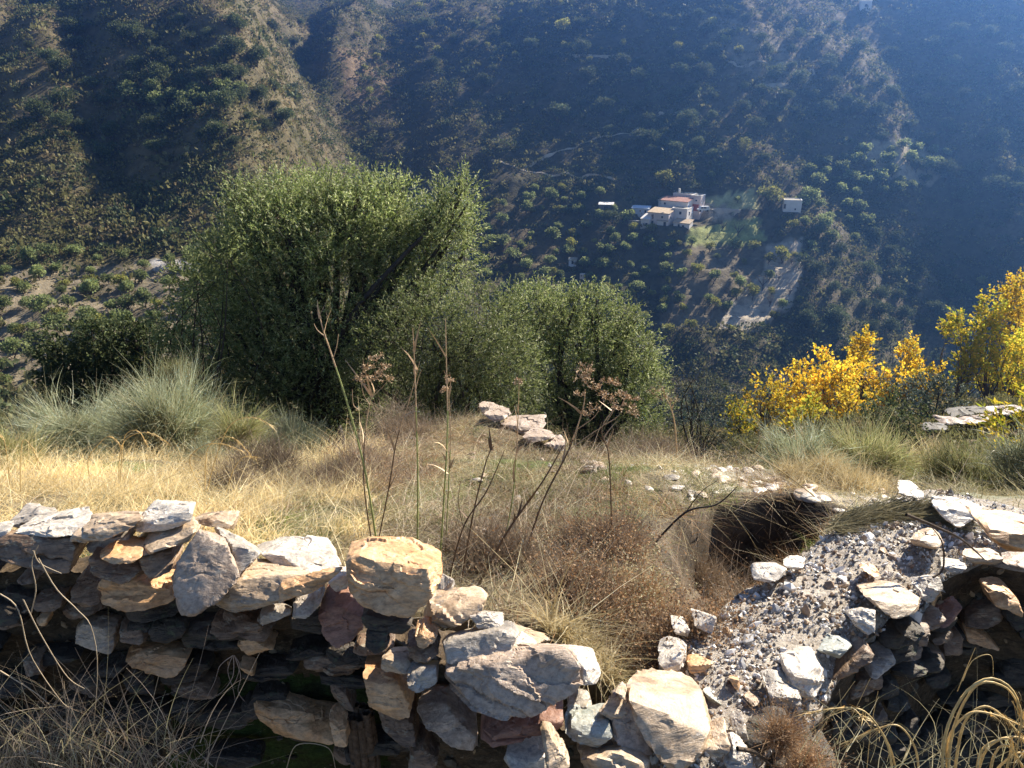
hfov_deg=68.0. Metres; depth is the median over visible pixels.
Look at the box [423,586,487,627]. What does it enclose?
loose stone
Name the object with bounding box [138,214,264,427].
olive branch tree
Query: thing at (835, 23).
oak tree
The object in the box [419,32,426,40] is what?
almond tree
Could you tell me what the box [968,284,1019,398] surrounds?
poplar tree
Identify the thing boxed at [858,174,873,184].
olive tree
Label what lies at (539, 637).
loose stone
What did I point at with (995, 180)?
oak tree
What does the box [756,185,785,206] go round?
almond tree
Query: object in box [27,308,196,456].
holm oak
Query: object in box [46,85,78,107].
oak tree
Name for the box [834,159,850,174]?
olive tree
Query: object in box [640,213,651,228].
annex
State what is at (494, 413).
slate
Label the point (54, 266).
olive tree
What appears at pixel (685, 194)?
farmhouse
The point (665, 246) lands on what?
olive tree
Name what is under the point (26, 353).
olive tree
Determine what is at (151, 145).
oak tree
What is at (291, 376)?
olive tree
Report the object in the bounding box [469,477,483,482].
flat stone
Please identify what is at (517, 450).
fennel stalk
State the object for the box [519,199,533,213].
olive tree
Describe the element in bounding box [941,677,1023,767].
arching grass
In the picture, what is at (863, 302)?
oak tree
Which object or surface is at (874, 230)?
oak tree
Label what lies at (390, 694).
loose stone
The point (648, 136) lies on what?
oak tree
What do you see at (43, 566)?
dry stems
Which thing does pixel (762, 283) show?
almond tree
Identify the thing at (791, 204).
cube house
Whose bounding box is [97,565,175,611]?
loose stone
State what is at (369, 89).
almond tree
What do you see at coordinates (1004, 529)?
loose stone
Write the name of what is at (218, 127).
oak tree
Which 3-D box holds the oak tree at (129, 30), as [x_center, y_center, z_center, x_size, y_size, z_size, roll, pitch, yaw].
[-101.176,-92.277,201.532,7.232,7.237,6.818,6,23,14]
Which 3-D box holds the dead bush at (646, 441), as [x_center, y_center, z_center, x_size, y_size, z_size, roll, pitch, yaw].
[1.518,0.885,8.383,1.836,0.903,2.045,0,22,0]
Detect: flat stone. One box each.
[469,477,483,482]
[583,468,592,472]
[592,464,599,472]
[663,474,679,480]
[670,485,684,490]
[695,491,707,498]
[711,473,730,480]
[715,476,727,483]
[753,465,763,470]
[753,488,761,492]
[793,488,816,500]
[800,492,821,503]
[801,483,817,490]
[817,495,831,502]
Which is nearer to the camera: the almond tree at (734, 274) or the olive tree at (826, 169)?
the almond tree at (734, 274)
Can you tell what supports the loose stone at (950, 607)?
on the gravel topped wall at (943, 655)
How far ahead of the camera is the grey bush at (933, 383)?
25.96 m
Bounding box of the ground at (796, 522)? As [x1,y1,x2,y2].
[0,418,1023,706]
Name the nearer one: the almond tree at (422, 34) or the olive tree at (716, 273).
the olive tree at (716, 273)
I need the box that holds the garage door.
[692,204,698,210]
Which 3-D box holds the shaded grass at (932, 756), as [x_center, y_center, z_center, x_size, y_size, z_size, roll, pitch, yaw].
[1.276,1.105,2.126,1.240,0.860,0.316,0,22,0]
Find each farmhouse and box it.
[647,206,674,225]
[661,195,693,207]
[672,188,693,219]
[673,192,695,196]
[691,193,705,219]
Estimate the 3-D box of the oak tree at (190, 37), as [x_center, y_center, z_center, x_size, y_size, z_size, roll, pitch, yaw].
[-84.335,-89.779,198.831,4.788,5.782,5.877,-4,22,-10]
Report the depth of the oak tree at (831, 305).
239.21 m
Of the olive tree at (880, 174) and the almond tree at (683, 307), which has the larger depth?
the olive tree at (880, 174)
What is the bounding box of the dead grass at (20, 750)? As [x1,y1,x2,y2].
[0,630,309,767]
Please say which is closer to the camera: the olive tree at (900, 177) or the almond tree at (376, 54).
the olive tree at (900, 177)
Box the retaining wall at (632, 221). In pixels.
[628,220,640,229]
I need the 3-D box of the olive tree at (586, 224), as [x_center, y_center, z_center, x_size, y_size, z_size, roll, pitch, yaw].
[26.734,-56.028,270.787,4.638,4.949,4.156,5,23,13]
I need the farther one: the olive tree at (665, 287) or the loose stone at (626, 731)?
the olive tree at (665, 287)
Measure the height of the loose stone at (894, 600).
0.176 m
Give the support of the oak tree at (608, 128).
on the hillside
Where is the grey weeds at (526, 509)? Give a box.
[0,399,999,701]
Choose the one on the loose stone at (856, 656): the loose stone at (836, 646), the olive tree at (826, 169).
the loose stone at (836, 646)
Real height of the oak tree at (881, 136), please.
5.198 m
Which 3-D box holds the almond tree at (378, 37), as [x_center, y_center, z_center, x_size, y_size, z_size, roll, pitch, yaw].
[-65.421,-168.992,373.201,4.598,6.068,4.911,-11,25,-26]
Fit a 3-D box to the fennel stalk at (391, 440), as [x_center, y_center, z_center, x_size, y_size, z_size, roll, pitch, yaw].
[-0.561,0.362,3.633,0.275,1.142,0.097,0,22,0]
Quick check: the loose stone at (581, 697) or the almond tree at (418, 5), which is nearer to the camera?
the loose stone at (581, 697)
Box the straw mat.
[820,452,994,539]
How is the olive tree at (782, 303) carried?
on the hillside
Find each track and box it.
[702,203,740,215]
[754,69,814,91]
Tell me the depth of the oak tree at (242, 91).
188.71 m
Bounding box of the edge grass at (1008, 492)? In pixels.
[12,405,1023,507]
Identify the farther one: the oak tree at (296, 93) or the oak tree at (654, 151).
the oak tree at (654, 151)
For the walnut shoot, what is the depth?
8.99 m
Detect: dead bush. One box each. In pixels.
[181,413,401,496]
[262,410,457,496]
[348,388,487,444]
[402,476,573,582]
[489,499,684,651]
[522,471,694,571]
[570,527,706,646]
[581,412,712,461]
[594,551,794,674]
[602,574,823,674]
[690,541,776,612]
[693,526,751,607]
[711,532,811,594]
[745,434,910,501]
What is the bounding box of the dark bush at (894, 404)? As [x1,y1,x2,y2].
[857,382,939,447]
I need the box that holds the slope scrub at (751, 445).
[0,391,1023,488]
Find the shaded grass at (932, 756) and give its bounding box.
[791,673,1023,767]
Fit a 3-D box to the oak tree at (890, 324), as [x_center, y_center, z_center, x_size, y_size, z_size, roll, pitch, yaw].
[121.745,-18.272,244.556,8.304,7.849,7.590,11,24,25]
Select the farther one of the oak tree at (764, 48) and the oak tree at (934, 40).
the oak tree at (934, 40)
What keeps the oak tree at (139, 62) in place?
on the hillside
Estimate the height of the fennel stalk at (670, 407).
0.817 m
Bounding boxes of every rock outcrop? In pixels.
[922,422,948,431]
[933,415,960,425]
[945,405,986,416]
[958,414,990,424]
[986,405,1023,415]
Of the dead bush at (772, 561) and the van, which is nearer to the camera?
the dead bush at (772, 561)
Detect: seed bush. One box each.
[724,669,845,767]
[755,705,857,767]
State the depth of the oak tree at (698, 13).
335.70 m
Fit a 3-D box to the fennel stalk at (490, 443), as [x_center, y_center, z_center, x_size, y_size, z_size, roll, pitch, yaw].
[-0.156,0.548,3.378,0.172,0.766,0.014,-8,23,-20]
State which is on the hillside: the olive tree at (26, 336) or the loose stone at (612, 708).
the olive tree at (26, 336)
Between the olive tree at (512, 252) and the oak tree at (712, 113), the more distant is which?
the oak tree at (712, 113)
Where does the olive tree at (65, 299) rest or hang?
on the hillside
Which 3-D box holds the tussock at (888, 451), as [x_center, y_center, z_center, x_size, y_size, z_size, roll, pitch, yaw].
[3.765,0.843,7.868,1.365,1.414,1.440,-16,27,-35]
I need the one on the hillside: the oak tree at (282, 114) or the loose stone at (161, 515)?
the oak tree at (282, 114)
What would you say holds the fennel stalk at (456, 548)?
on the ground at (796, 522)
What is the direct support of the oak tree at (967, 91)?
on the hillside
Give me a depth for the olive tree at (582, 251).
260.50 m
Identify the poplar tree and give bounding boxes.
[720,395,768,438]
[737,137,751,155]
[741,365,790,434]
[773,358,826,425]
[777,391,839,434]
[801,343,851,421]
[820,380,879,422]
[826,346,874,414]
[839,324,881,409]
[864,361,914,407]
[892,331,933,403]
[917,360,951,399]
[935,305,994,396]
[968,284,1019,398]
[991,267,1023,392]
[993,323,1023,399]
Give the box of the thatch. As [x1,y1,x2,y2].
[0,409,1023,715]
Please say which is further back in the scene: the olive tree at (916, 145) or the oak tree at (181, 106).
the olive tree at (916, 145)
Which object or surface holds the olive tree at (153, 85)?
on the hillside
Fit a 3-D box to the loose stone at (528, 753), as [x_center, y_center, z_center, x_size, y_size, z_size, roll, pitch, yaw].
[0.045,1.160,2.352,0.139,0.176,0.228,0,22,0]
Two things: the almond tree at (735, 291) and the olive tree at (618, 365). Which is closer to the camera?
the olive tree at (618, 365)
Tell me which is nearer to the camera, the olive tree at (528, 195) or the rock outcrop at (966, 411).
the rock outcrop at (966, 411)
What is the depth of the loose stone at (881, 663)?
2.94 m
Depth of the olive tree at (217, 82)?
185.94 m
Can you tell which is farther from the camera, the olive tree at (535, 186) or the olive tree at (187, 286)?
the olive tree at (535, 186)
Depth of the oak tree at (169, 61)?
193.85 m
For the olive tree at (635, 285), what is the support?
on the hillside
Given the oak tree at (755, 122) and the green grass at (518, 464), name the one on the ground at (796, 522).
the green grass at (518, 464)
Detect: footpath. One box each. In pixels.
[491,159,612,179]
[520,110,680,167]
[557,50,629,58]
[728,60,783,66]
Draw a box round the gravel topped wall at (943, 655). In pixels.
[652,489,1023,767]
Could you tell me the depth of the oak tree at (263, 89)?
194.78 m
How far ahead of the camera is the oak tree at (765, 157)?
283.77 m
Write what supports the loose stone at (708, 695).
on the gravel topped wall at (943, 655)
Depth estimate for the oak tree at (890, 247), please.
271.31 m
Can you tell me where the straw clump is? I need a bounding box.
[432,497,669,707]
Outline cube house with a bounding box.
[782,198,802,213]
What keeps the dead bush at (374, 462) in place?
on the ground at (796, 522)
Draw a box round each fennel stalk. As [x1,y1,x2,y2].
[314,297,376,535]
[345,351,393,536]
[379,348,419,535]
[412,322,421,539]
[429,318,447,550]
[430,375,455,553]
[449,452,503,576]
[460,429,493,581]
[477,446,562,586]
[505,377,523,537]
[523,361,626,557]
[601,391,639,524]
[647,384,677,462]
[737,435,814,496]
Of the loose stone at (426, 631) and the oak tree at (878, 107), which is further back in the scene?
the oak tree at (878, 107)
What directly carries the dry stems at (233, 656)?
attached to the stone wall at (301, 664)
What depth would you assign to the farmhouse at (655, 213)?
265.94 m
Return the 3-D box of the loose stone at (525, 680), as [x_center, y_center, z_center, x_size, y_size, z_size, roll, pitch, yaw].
[-0.002,0.883,2.299,0.422,0.232,0.332,0,22,0]
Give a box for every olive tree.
[0,264,11,274]
[0,295,13,311]
[0,336,29,357]
[0,357,13,371]
[0,372,12,385]
[6,322,20,335]
[15,280,31,292]
[16,245,38,264]
[18,296,28,308]
[20,346,35,361]
[22,330,44,343]
[24,321,40,330]
[25,293,56,316]
[28,264,45,280]
[34,242,59,257]
[39,312,68,331]
[49,262,61,272]
[54,285,67,293]
[56,294,76,307]
[62,244,84,255]
[74,305,98,319]
[78,278,99,294]
[85,266,97,273]
[91,253,102,261]
[98,272,114,283]
[102,298,117,309]
[108,309,134,327]
[110,293,143,310]
[115,247,130,259]
[116,79,139,90]
[117,279,133,292]
[132,269,148,282]
[133,287,154,306]
[136,259,150,269]
[142,78,162,91]
[142,309,160,322]
[145,89,166,106]
[160,275,173,288]
[161,86,179,102]
[162,151,495,450]
[162,253,175,265]
[172,89,196,101]
[177,280,197,299]
[181,244,201,264]
[185,81,203,92]
[191,91,207,106]
[204,87,214,99]
[210,77,231,90]
[231,80,247,90]
[235,92,244,103]
[315,261,556,442]
[480,211,490,219]
[480,222,492,233]
[481,234,496,242]
[482,267,492,277]
[483,271,679,454]
[485,201,494,207]
[495,212,508,223]
[495,233,510,248]
[497,281,506,289]
[498,198,507,208]
[504,247,520,261]
[513,272,524,283]
[516,239,526,249]
[518,258,532,268]
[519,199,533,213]
[523,191,535,199]
[530,183,538,191]
[536,265,551,279]
[543,255,556,264]
[544,226,560,242]
[545,186,559,201]
[553,221,563,229]
[556,269,564,276]
[560,206,567,212]
[562,244,574,254]
[572,204,585,216]
[577,191,585,201]
[578,247,587,255]
[579,256,589,268]
[581,220,591,228]
[585,271,592,277]
[594,186,605,195]
[594,208,603,218]
[594,257,610,270]
[595,242,616,256]
[599,286,612,299]
[603,276,610,281]
[605,225,617,234]
[609,232,620,243]
[610,203,617,210]
[614,283,622,292]
[618,289,630,300]
[619,240,631,251]
[621,209,634,225]
[626,232,637,243]
[627,260,634,268]
[628,280,646,290]
[631,272,639,278]
[637,313,648,320]
[640,265,651,273]
[643,235,657,250]
[656,303,667,313]
[660,242,668,252]
[660,261,674,275]
[661,283,671,292]
[664,252,671,260]
[666,239,675,245]
[674,293,685,303]
[676,267,687,278]
[687,236,697,245]
[703,293,714,304]
[708,269,721,283]
[712,253,721,258]
[722,300,732,311]
[728,238,743,251]
[734,275,747,286]
[764,269,775,281]
[778,298,788,308]
[795,193,811,205]
[799,215,811,225]
[800,186,819,204]
[803,162,817,171]
[807,240,816,246]
[811,172,827,185]
[812,213,833,227]
[813,197,826,208]
[819,165,831,173]
[822,155,832,165]
[824,228,840,242]
[825,211,835,216]
[830,176,840,183]
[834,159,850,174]
[835,182,848,193]
[841,197,853,208]
[843,169,860,182]
[844,214,854,220]
[850,152,867,165]
[850,232,859,238]
[852,186,862,197]
[852,199,867,212]
[854,142,873,156]
[857,213,875,227]
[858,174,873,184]
[866,159,876,168]
[871,166,889,185]
[876,184,890,196]
[879,151,897,163]
[885,145,895,152]
[885,162,901,176]
[888,180,907,196]
[893,175,906,182]
[896,138,911,150]
[902,149,918,164]
[906,179,917,188]
[910,141,924,152]
[918,173,932,181]
[920,155,940,172]
[927,144,938,155]
[933,154,946,167]
[941,147,952,156]
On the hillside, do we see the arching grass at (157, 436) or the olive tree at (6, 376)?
the olive tree at (6, 376)
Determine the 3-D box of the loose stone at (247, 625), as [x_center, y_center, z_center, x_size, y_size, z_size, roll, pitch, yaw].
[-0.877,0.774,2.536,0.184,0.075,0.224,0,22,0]
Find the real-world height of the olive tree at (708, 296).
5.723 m
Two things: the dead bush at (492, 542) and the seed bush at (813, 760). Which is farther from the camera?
the dead bush at (492, 542)
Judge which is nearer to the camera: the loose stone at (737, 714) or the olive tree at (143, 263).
the loose stone at (737, 714)
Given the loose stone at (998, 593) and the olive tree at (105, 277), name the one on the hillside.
the olive tree at (105, 277)
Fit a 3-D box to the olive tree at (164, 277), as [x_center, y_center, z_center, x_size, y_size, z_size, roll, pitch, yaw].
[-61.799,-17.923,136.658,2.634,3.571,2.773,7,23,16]
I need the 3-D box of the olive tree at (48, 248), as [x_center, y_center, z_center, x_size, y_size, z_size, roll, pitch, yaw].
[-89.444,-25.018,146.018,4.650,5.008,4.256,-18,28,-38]
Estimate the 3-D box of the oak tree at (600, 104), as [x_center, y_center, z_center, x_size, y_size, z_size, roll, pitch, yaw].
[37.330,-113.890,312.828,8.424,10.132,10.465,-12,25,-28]
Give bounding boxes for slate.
[479,401,494,415]
[484,404,510,421]
[501,414,545,433]
[523,428,556,443]
[545,434,564,450]
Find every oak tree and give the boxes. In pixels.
[19,94,53,122]
[22,41,36,49]
[35,48,60,59]
[45,55,72,74]
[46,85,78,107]
[48,111,73,130]
[59,15,85,35]
[70,118,91,137]
[81,75,99,89]
[104,19,124,39]
[117,22,144,44]
[119,69,139,81]
[120,85,151,109]
[123,19,140,26]
[125,55,150,73]
[138,60,174,82]
[138,113,166,134]
[141,138,164,153]
[142,29,158,43]
[147,45,170,60]
[162,56,179,67]
[169,95,197,118]
[171,11,189,24]
[172,72,187,84]
[180,29,198,48]
[189,64,216,83]
[194,127,207,137]
[195,83,211,93]
[200,26,213,37]
[204,86,238,111]
[205,45,230,63]
[205,118,229,140]
[213,62,238,81]
[216,33,246,58]
[221,12,248,32]
[225,135,240,143]
[233,86,250,102]
[235,64,250,80]
[241,111,253,119]
[246,43,270,67]
[251,84,270,100]
[258,117,274,132]
[265,18,280,32]
[266,79,280,89]
[266,99,280,112]
[272,107,295,124]
[289,37,300,46]
[291,87,302,106]
[297,18,305,23]
[415,45,423,51]
[417,15,433,31]
[424,55,441,69]
[447,33,458,46]
[467,19,480,31]
[471,38,479,46]
[474,72,494,87]
[489,30,500,38]
[501,41,512,49]
[523,37,539,50]
[540,21,551,29]
[549,101,570,124]
[572,16,587,28]
[572,38,591,54]
[578,66,596,82]
[592,96,614,115]
[599,47,607,53]
[602,124,615,132]
[602,209,620,225]
[611,96,619,103]
[611,140,624,152]
[613,51,631,70]
[614,108,630,121]
[629,127,664,150]
[630,66,650,82]
[637,111,658,128]
[643,143,661,159]
[658,112,671,121]
[661,12,672,23]
[666,140,683,152]
[669,62,692,79]
[676,108,698,126]
[680,51,697,64]
[691,60,714,79]
[691,136,704,147]
[693,7,706,18]
[698,18,715,36]
[701,42,722,58]
[704,148,721,157]
[705,91,719,100]
[706,109,718,119]
[718,28,734,40]
[731,99,751,114]
[739,12,753,23]
[745,115,767,133]
[752,83,771,94]
[753,31,769,43]
[755,42,775,60]
[757,152,771,164]
[764,62,786,80]
[766,6,776,14]
[766,114,776,122]
[779,88,796,103]
[781,14,792,23]
[785,61,797,69]
[786,43,799,54]
[788,68,811,87]
[791,27,805,39]
[796,308,818,326]
[798,301,815,310]
[805,88,821,98]
[807,260,830,277]
[809,221,827,236]
[813,154,826,166]
[814,34,825,42]
[815,99,837,115]
[818,58,839,73]
[822,52,836,60]
[824,75,843,89]
[824,306,850,323]
[826,257,841,269]
[826,303,841,309]
[828,281,841,293]
[829,20,839,29]
[832,242,850,253]
[840,92,856,102]
[841,288,856,299]
[848,37,869,54]
[848,251,859,259]
[849,97,869,116]
[852,84,866,93]
[857,259,882,275]
[859,298,872,308]
[864,225,885,240]
[865,318,882,331]
[869,101,888,114]
[870,298,893,318]
[871,284,892,299]
[874,132,889,141]
[875,73,890,82]
[879,317,903,332]
[883,83,901,100]
[884,243,899,254]
[886,229,905,241]
[886,267,905,279]
[890,91,905,103]
[891,288,906,298]
[892,305,917,318]
[902,119,918,128]
[908,157,925,172]
[912,286,923,294]
[914,317,936,328]
[919,34,947,53]
[924,299,945,312]
[930,157,963,181]
[934,304,956,320]
[943,54,961,65]
[947,21,970,36]
[956,87,974,99]
[960,313,988,327]
[976,23,1001,40]
[981,173,1012,195]
[985,126,1011,144]
[994,41,1015,57]
[1005,80,1023,102]
[1006,180,1023,198]
[1010,165,1023,177]
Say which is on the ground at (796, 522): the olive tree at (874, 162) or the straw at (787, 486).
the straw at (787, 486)
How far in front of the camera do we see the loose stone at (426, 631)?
2.34 m
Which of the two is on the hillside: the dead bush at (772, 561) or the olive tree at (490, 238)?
the olive tree at (490, 238)
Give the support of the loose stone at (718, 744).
on the loose stone at (672, 723)
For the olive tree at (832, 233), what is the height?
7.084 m
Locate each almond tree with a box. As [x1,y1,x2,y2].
[9,277,22,286]
[13,323,28,335]
[49,306,70,316]
[58,279,70,285]
[82,274,102,282]
[89,313,105,321]
[109,274,128,287]
[148,299,164,307]
[364,86,372,97]
[371,52,380,59]
[374,34,382,42]
[415,2,422,8]
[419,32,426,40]
[433,45,442,53]
[481,242,494,252]
[491,15,499,24]
[491,198,498,204]
[512,51,519,55]
[549,267,556,276]
[553,205,562,210]
[554,17,571,34]
[558,183,565,191]
[559,41,571,49]
[565,237,577,245]
[566,227,576,236]
[604,282,615,290]
[619,38,625,47]
[628,221,637,231]
[630,288,635,295]
[645,223,656,233]
[654,169,674,189]
[659,296,670,304]
[661,323,674,332]
[665,276,671,284]
[673,41,684,54]
[674,239,681,244]
[679,302,687,311]
[681,248,691,256]
[684,319,697,328]
[692,263,704,274]
[704,241,715,252]
[709,16,717,22]
[710,297,722,308]
[727,324,735,331]
[729,271,737,279]
[729,287,742,299]
[733,45,743,55]
[735,27,742,33]
[746,282,755,288]
[747,240,761,250]
[748,285,760,300]
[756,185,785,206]
[757,275,769,290]
[763,252,776,263]
[767,286,774,294]
[768,310,780,320]
[775,244,791,263]
[786,219,798,229]
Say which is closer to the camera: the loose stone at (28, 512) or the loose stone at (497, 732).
the loose stone at (497, 732)
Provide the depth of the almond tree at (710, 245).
258.04 m
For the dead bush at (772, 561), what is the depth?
4.31 m
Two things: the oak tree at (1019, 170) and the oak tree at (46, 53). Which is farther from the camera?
the oak tree at (1019, 170)
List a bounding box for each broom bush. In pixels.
[0,361,147,463]
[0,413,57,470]
[1,397,67,450]
[39,337,275,462]
[129,349,213,394]
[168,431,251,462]
[192,382,291,458]
[235,396,336,457]
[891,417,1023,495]
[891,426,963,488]
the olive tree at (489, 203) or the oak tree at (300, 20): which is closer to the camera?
the olive tree at (489, 203)
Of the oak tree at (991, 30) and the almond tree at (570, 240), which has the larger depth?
the oak tree at (991, 30)
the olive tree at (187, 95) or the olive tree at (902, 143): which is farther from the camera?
the olive tree at (902, 143)
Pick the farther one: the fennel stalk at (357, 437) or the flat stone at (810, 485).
the flat stone at (810, 485)
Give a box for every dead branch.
[654,481,736,542]
[736,746,773,767]
[905,513,984,559]
[931,527,944,578]
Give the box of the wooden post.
[347,701,380,767]
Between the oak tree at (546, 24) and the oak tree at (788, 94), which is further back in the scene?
the oak tree at (546, 24)
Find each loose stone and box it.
[0,520,13,536]
[0,530,87,573]
[10,503,57,527]
[15,506,92,537]
[70,510,143,542]
[70,564,101,606]
[86,511,142,552]
[88,547,143,584]
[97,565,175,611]
[99,535,144,563]
[136,499,195,531]
[138,516,200,555]
[139,544,182,578]
[171,529,239,616]
[195,511,239,528]
[214,527,261,573]
[216,558,308,612]
[221,608,275,641]
[257,535,341,572]
[257,602,291,625]
[278,566,342,602]
[293,585,325,618]
[318,584,363,647]
[328,565,347,591]
[346,536,442,617]
[363,654,414,719]
[378,693,419,747]
[381,646,412,673]
[407,660,438,692]
[415,615,439,648]
[417,683,477,750]
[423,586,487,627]
[438,574,454,590]
[442,620,518,664]
[444,643,582,720]
[469,610,503,628]
[481,700,563,747]
[504,735,546,767]
[514,631,535,645]
[515,623,550,643]
[540,721,569,767]
[561,644,600,684]
[564,703,612,747]
[566,688,591,708]
[577,738,651,767]
[599,695,628,719]
[609,683,652,754]
[614,681,626,699]
[626,668,710,767]
[658,636,686,670]
[670,615,689,636]
[686,654,713,673]
[691,608,716,633]
[703,687,720,704]
[704,717,730,757]
[723,732,753,767]
[728,675,739,690]
[729,709,748,742]
[743,691,761,706]
[750,562,786,581]
[761,669,800,706]
[780,646,823,699]
[783,555,804,569]
[818,633,851,657]
[833,635,873,679]
[845,607,875,634]
[856,580,920,618]
[859,563,879,577]
[864,639,895,678]
[892,616,924,641]
[897,480,923,497]
[910,528,944,548]
[910,574,942,602]
[931,495,981,527]
[935,596,961,627]
[940,557,966,574]
[957,619,998,650]
[962,547,1003,564]
[965,505,1023,551]
[978,576,1022,616]
[1001,551,1023,569]
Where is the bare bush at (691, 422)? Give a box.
[650,358,759,462]
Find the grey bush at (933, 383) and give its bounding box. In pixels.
[894,366,980,420]
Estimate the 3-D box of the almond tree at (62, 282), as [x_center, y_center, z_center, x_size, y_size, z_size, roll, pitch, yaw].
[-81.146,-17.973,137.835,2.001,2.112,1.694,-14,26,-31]
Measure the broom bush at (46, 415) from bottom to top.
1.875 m
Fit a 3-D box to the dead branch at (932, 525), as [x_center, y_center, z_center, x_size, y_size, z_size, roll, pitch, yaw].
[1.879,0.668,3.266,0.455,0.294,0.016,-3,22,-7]
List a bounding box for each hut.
[568,257,577,266]
[598,202,613,210]
[859,0,871,11]
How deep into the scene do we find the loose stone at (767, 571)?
3.20 m
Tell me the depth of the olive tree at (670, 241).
259.97 m
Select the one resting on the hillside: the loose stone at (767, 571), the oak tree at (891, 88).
the oak tree at (891, 88)
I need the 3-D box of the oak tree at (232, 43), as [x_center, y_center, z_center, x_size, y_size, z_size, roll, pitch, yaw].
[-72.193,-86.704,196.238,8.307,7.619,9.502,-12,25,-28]
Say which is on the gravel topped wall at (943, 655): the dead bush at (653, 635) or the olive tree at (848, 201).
the dead bush at (653, 635)
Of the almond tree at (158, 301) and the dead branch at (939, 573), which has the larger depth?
the almond tree at (158, 301)
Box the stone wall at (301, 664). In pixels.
[0,556,613,767]
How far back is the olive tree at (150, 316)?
125.29 m
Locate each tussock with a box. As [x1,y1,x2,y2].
[742,403,878,480]
[805,391,931,485]
[963,408,1023,495]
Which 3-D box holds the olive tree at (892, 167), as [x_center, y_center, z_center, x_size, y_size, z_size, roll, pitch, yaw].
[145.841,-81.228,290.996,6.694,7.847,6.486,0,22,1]
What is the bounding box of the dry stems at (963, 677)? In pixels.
[799,649,992,767]
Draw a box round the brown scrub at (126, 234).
[0,0,1023,424]
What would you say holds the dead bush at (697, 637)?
on the ground at (796, 522)
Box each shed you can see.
[631,205,650,216]
[673,218,693,228]
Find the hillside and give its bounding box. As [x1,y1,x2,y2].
[0,0,1023,476]
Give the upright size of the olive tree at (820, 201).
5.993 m
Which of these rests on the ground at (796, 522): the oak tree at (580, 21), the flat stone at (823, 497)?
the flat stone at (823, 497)
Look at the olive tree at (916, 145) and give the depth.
300.88 m
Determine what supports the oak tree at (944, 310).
on the hillside
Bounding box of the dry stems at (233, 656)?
[208,655,244,701]
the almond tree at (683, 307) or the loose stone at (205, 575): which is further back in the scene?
the almond tree at (683, 307)
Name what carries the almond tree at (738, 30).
on the hillside
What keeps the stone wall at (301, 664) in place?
on the ground at (796, 522)
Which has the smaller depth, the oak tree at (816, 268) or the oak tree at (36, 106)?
the oak tree at (36, 106)
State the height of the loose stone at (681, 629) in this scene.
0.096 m
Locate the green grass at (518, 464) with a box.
[240,415,892,580]
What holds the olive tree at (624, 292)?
on the hillside
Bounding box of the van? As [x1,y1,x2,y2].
[697,206,709,211]
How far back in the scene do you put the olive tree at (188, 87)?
184.82 m
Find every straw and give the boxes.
[63,406,1023,683]
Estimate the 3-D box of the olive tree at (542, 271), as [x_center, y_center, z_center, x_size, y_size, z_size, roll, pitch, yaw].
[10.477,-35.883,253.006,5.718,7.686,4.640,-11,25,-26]
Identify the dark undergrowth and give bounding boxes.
[168,429,731,464]
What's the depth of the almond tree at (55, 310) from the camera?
126.47 m
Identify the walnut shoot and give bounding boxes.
[966,382,1023,455]
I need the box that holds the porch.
[656,220,667,225]
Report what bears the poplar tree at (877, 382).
on the hillside
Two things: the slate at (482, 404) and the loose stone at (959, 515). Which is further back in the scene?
the slate at (482, 404)
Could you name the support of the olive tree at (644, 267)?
on the hillside
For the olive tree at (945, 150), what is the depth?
301.46 m
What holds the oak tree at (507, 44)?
on the hillside
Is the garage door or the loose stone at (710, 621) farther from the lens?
the garage door
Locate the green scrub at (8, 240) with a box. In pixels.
[0,0,1023,428]
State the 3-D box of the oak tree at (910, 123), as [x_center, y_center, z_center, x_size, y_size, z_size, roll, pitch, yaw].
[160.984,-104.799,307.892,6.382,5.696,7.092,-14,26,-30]
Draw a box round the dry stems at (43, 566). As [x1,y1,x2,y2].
[0,545,335,767]
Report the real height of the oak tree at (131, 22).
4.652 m
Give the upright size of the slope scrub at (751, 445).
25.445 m
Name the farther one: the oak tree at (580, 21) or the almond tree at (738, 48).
the oak tree at (580, 21)
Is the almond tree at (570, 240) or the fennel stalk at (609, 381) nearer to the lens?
the fennel stalk at (609, 381)
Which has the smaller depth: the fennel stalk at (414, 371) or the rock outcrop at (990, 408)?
the fennel stalk at (414, 371)
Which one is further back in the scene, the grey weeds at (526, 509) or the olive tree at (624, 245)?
the olive tree at (624, 245)
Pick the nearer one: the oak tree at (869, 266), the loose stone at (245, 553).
the loose stone at (245, 553)
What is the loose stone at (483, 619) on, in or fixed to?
on the loose stone at (461, 645)
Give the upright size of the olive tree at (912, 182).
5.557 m
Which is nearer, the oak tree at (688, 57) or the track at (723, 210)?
the track at (723, 210)
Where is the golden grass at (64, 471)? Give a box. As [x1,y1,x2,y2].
[0,404,431,715]
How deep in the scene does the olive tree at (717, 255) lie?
256.42 m
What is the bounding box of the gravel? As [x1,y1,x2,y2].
[650,488,1023,767]
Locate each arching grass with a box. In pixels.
[0,434,124,491]
[118,429,169,490]
[189,416,276,495]
[794,705,919,767]
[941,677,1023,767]
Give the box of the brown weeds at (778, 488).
[4,404,1012,759]
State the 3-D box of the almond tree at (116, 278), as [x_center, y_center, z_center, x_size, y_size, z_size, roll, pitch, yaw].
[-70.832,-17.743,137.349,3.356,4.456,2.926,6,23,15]
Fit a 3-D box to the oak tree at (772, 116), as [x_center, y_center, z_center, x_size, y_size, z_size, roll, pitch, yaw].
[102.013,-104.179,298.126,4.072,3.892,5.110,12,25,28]

